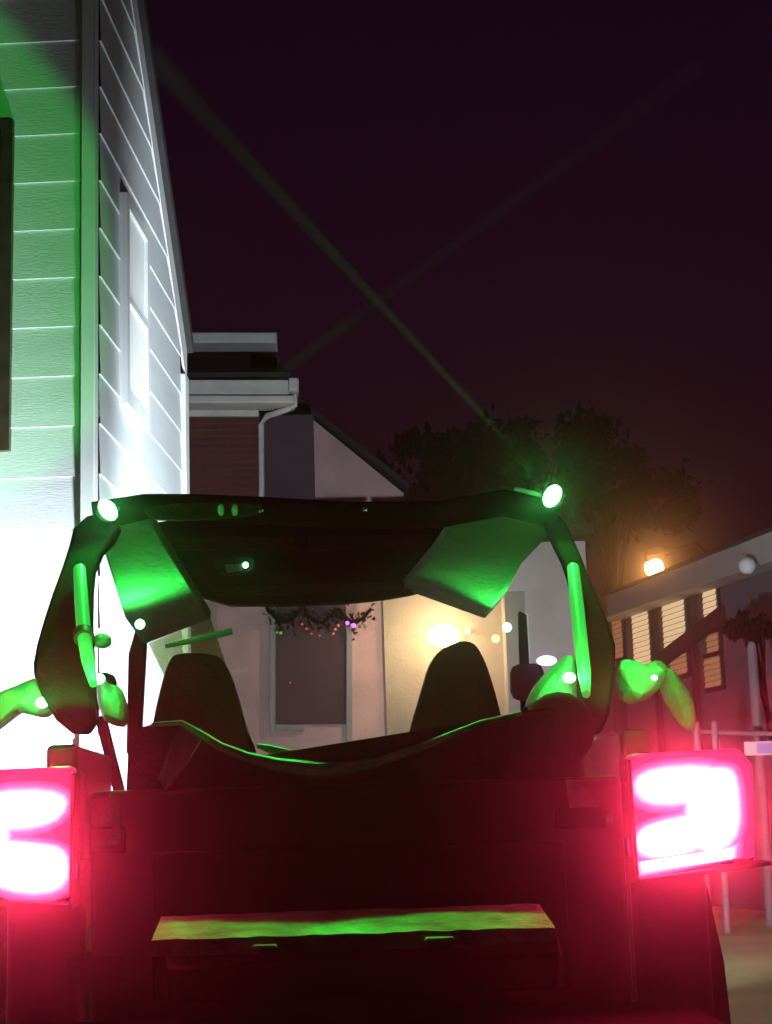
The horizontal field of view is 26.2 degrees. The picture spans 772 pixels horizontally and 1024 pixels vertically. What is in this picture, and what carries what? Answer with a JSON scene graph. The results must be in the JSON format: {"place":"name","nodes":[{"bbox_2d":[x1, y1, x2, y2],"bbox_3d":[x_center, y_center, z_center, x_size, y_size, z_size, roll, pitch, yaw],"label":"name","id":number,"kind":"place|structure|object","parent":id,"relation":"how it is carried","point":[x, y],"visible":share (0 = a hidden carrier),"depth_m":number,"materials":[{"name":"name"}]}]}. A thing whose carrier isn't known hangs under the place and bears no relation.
{"place":"outdoors","nodes":[
{"label":"outdoors","id":0,"kind":"place"},
{"bbox_2d":[0,0,192,790],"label":"clapboard house","id":1,"kind":"structure","parent":0,"point":[91,268],"depth_m":8.43,"materials":[{"name":"white wood"}]},
{"bbox_2d":[0,119,14,451],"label":"window","id":2,"kind":"structure","parent":1,"relation":"in","point":[7,138],"depth_m":8.29,"materials":[{"name":"black glass"}]},
{"bbox_2d":[119,192,150,430],"bbox_3d":[-1.384,-1.091,9.145,0.050,1.169,0.633,-2,-10,3],"label":"window","id":3,"kind":"structure","parent":1,"relation":"in","point":[134,261],"depth_m":9.09,"materials":[{"name":"white glass"}]},
{"bbox_2d":[97,332,408,754],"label":"brick house","id":4,"kind":"structure","parent":0,"point":[264,432],"depth_m":18.46,"materials":[{"name":"brick"}]},
{"bbox_2d":[269,604,351,741],"bbox_3d":[-0.777,1.796,17.265,0.884,1.847,0.058,-1,-10,-3],"label":"door","id":5,"kind":"structure","parent":4,"relation":"in","point":[314,665],"depth_m":17.28,"materials":[{"name":"grey wood"}]},
{"bbox_2d":[259,603,375,683],"bbox_3d":[-0.697,1.335,17.173,1.233,0.880,0.172,-1,-10,-3],"label":"garland","id":6,"kind":"object","parent":4,"relation":"attached to","point":[340,615],"visible":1,"depth_m":17.21,"materials":[{"name":"green plant"}]},
{"bbox_2d":[0,485,770,1023],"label":"open top off road car","id":7,"kind":"object","parent":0,"point":[462,851],"visible":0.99,"depth_m":3.23,"materials":[{"name":"black paint"}]},
{"bbox_2d":[0,678,52,729],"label":"mirror","id":8,"kind":"object","parent":7,"relation":"attached to","point":[18,700],"visible":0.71,"depth_m":3.71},
{"bbox_2d":[95,633,111,648],"bbox_3d":[-0.668,0.304,3.908,0.044,0.036,0.069,-1,-10,-3],"label":"plastic bag","id":9,"kind":"object","parent":7,"relation":"attached to","point":[103,641],"visible":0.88,"depth_m":3.88,"materials":[{"name":"green plastic"}]},
{"bbox_2d":[97,680,127,726],"bbox_3d":[-0.622,0.429,3.765,0.071,0.120,0.122,-1,-10,-3],"label":"mirror","id":10,"kind":"object","parent":7,"relation":"attached to","point":[112,703],"visible":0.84,"depth_m":3.72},
{"bbox_2d":[525,655,577,709],"bbox_3d":[0.381,0.394,3.816,0.123,0.128,0.121,-1,-10,-3],"label":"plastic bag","id":11,"kind":"object","parent":7,"relation":"attached to","point":[551,680],"visible":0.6,"depth_m":3.78,"materials":[{"name":"green plastic"}]},
{"bbox_2d":[614,659,667,704],"bbox_3d":[0.588,0.390,3.824,0.121,0.103,0.123,-1,-10,-3],"label":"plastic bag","id":12,"kind":"object","parent":7,"relation":"attached to","point":[635,683],"visible":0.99,"depth_m":3.78,"materials":[{"name":"green plastic"}]},
{"bbox_2d":[660,668,696,730],"bbox_3d":[0.692,0.444,3.941,0.082,0.153,0.080,-1,-10,-3],"label":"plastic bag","id":13,"kind":"object","parent":7,"relation":"attached to","point":[676,696],"visible":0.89,"depth_m":3.92,"materials":[{"name":"green plastic"}]},
{"bbox_2d":[146,0,771,736],"label":"sky","id":14,"kind":"structure","parent":0,"point":[438,212],"materials":[{"name":"black"}]},
{"bbox_2d":[597,526,771,910],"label":"grey house","id":15,"kind":"structure","parent":0,"point":[674,617],"depth_m":17.98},
{"bbox_2d":[611,619,626,663],"bbox_3d":[2.921,1.583,20.872,0.045,0.613,0.429,1,-11,-12],"label":"window","id":16,"kind":"structure","parent":15,"relation":"in","point":[614,626],"depth_m":20.79,"materials":[{"name":"brown wood"}]},
{"bbox_2d":[631,611,652,664],"bbox_3d":[3.095,1.504,20.083,0.045,0.847,0.635,1,-11,-12],"label":"window","id":17,"kind":"structure","parent":15,"relation":"in","point":[636,654],"depth_m":20.04,"materials":[{"name":"brown wood"}]},
{"bbox_2d":[661,599,687,647],"bbox_3d":[3.317,1.253,19.084,0.045,0.666,0.752,1,-11,-12],"label":"window","id":18,"kind":"structure","parent":15,"relation":"in","point":[665,623],"depth_m":19.07,"materials":[{"name":"brown wood"}]},
{"bbox_2d":[669,649,690,678],"bbox_3d":[3.346,1.741,18.931,0.045,0.326,0.590,1,-11,-12],"label":"window","id":19,"kind":"structure","parent":15,"relation":"in","point":[673,667],"depth_m":18.81,"materials":[{"name":"brown wood"}]},
{"bbox_2d":[702,587,722,626],"bbox_3d":[3.539,1.036,18.082,0.045,0.476,0.450,1,-11,-12],"label":"window","id":20,"kind":"structure","parent":15,"relation":"in","point":[705,599],"depth_m":18.06,"materials":[{"name":"brown wood"}]},
{"bbox_2d":[703,650,725,692],"bbox_3d":[3.550,1.733,18.000,0.045,0.425,0.523,1,-11,-12],"label":"window","id":21,"kind":"structure","parent":15,"relation":"in","point":[706,666],"depth_m":17.95,"materials":[{"name":"brown wood"}]},
{"bbox_2d":[706,627,723,657],"bbox_3d":[3.552,1.418,18.006,0.045,0.304,0.407,1,-11,-12],"label":"window","id":22,"kind":"structure","parent":15,"relation":"in","point":[709,649],"depth_m":17.95,"materials":[{"name":"brown wood"}]},
{"bbox_2d":[739,557,758,573],"bbox_3d":[3.539,0.523,16.184,0.197,0.170,0.167,-1,-10,-3],"label":"floodlight","id":23,"kind":"object","parent":15,"relation":"attached to","point":[748,565],"visible":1,"depth_m":16.13,"materials":[{"name":"metal"}]},
{"bbox_2d":[712,906,771,1023],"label":"ground","id":24,"kind":"structure","parent":0,"point":[746,945],"depth_m":11.16,"materials":[{"name":"concrete"}]},
{"bbox_2d":[376,421,514,500],"bbox_3d":[1.131,2.441,30.441,3.390,8.270,2.954,-1,-10,-3],"label":"tree","id":25,"kind":"object","parent":24,"relation":"on","point":[486,462],"visible":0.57,"depth_m":30.29,"materials":[{"name":"green plant"}]},
{"bbox_2d":[382,523,594,737],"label":"tan garage","id":26,"kind":"structure","parent":24,"relation":"on","point":[537,592],"depth_m":17.28,"materials":[{"name":"beige paint"}]},
{"bbox_2d":[428,624,477,646],"bbox_3d":[0.701,1.287,17.265,0.529,0.238,0.267,-1,-10,-3],"label":"wall lamp","id":27,"kind":"object","parent":26,"relation":"attached to","point":[443,635],"visible":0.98,"depth_m":17.16,"materials":[{"name":"white glass"}]},
{"bbox_2d":[434,399,657,515],"bbox_3d":[3.267,2.230,32.369,4.569,9.256,4.248,-1,-10,-3],"label":"tree","id":28,"kind":"object","parent":24,"relation":"on","point":[532,477],"visible":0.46,"depth_m":32.54,"materials":[{"name":"green plant"}]},
{"bbox_2d":[547,442,712,731],"bbox_3d":[4.918,2.725,34.396,4.205,8.920,4.077,-1,-10,-3],"label":"tree","id":29,"kind":"object","parent":24,"relation":"on","point":[631,500],"visible":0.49,"depth_m":34.84,"materials":[{"name":"green plant"}]},
{"bbox_2d":[643,542,705,574],"bbox_3d":[4.482,2.895,24.467,1.160,4.993,0.274,1,-11,-12],"label":"street lamp","id":30,"kind":"object","parent":24,"relation":"on","point":[653,557],"visible":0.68,"depth_m":24.73,"materials":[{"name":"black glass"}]},
{"bbox_2d":[691,720,771,932],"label":"metal fence","id":31,"kind":"object","parent":24,"relation":"on","point":[714,732],"visible":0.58,"depth_m":14.25,"materials":[{"name":"metal"}]},
{"bbox_2d":[744,741,771,755],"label":"sign","id":32,"kind":"object","parent":31,"relation":"attached to","point":[754,748],"visible":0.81,"depth_m":14.21,"materials":[{"name":"white"}]},
{"bbox_2d":[719,608,771,740],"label":"tree","id":33,"kind":"object","parent":24,"relation":"on","point":[744,627],"visible":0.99,"depth_m":15.34,"materials":[{"name":"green plant"}]},
{"bbox_2d":[747,642,771,925],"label":"gate post","id":34,"kind":"object","parent":24,"relation":"on","point":[759,761],"visible":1,"depth_m":14.82,"materials":[{"name":"metal"}]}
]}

